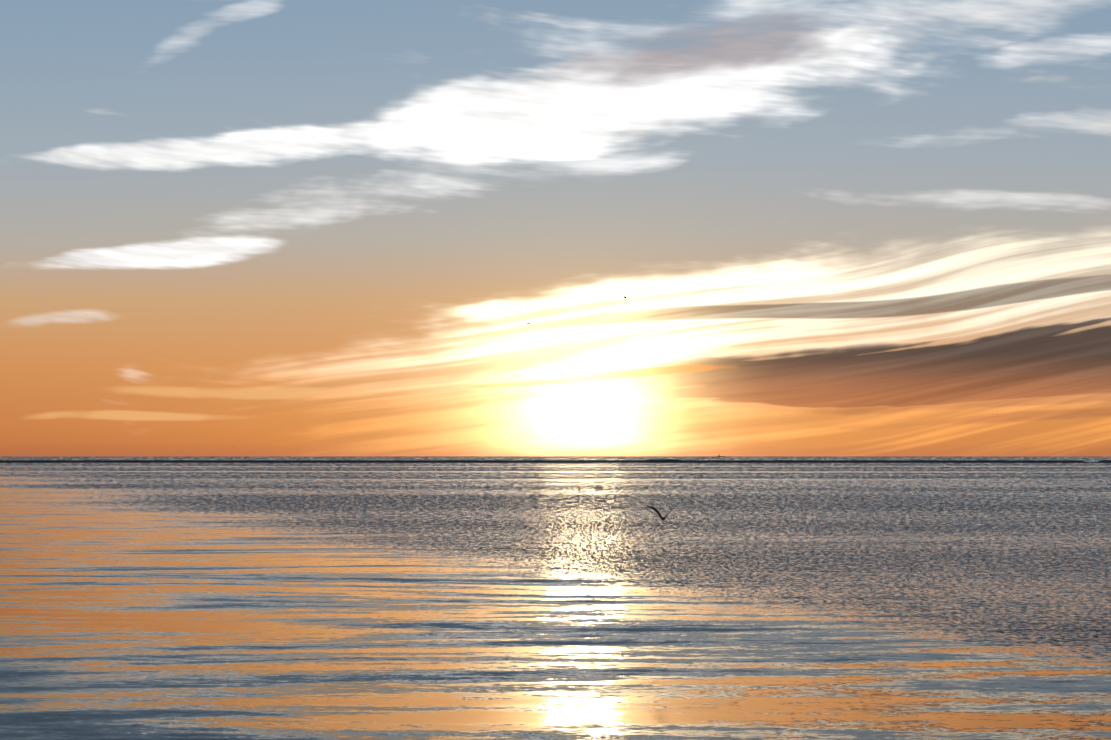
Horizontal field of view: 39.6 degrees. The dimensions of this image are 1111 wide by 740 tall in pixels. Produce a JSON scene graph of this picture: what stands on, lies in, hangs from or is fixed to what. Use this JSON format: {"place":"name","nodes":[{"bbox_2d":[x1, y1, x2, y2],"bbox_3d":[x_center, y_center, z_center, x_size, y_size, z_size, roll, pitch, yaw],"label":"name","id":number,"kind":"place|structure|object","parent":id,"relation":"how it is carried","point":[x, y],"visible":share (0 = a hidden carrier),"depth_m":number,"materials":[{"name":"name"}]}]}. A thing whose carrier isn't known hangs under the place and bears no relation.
{"place":"outdoors","nodes":[
{"label":"outdoors","id":0,"kind":"place"},
{"bbox_2d":[0,456,1110,739],"bbox_3d":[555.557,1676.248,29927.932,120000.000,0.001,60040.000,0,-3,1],"label":"sea","id":1,"kind":"structure","parent":0,"point":[538,602],"depth_m":32.47,"materials":[{"name":"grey liquid"}]},
{"bbox_2d":[0,459,1110,462],"bbox_3d":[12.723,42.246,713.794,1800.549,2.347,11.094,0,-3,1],"label":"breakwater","id":2,"kind":"object","parent":1,"relation":"in","point":[548,461],"visible":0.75,"depth_m":711.71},
{"bbox_2d":[0,0,1110,455],"label":"sky","id":3,"kind":"structure","parent":0,"point":[252,227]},
{"bbox_2d":[646,506,675,523],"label":"gull","id":4,"kind":"object","parent":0,"point":[658,513],"visible":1,"depth_m":65.32,"materials":[{"name":"black"}]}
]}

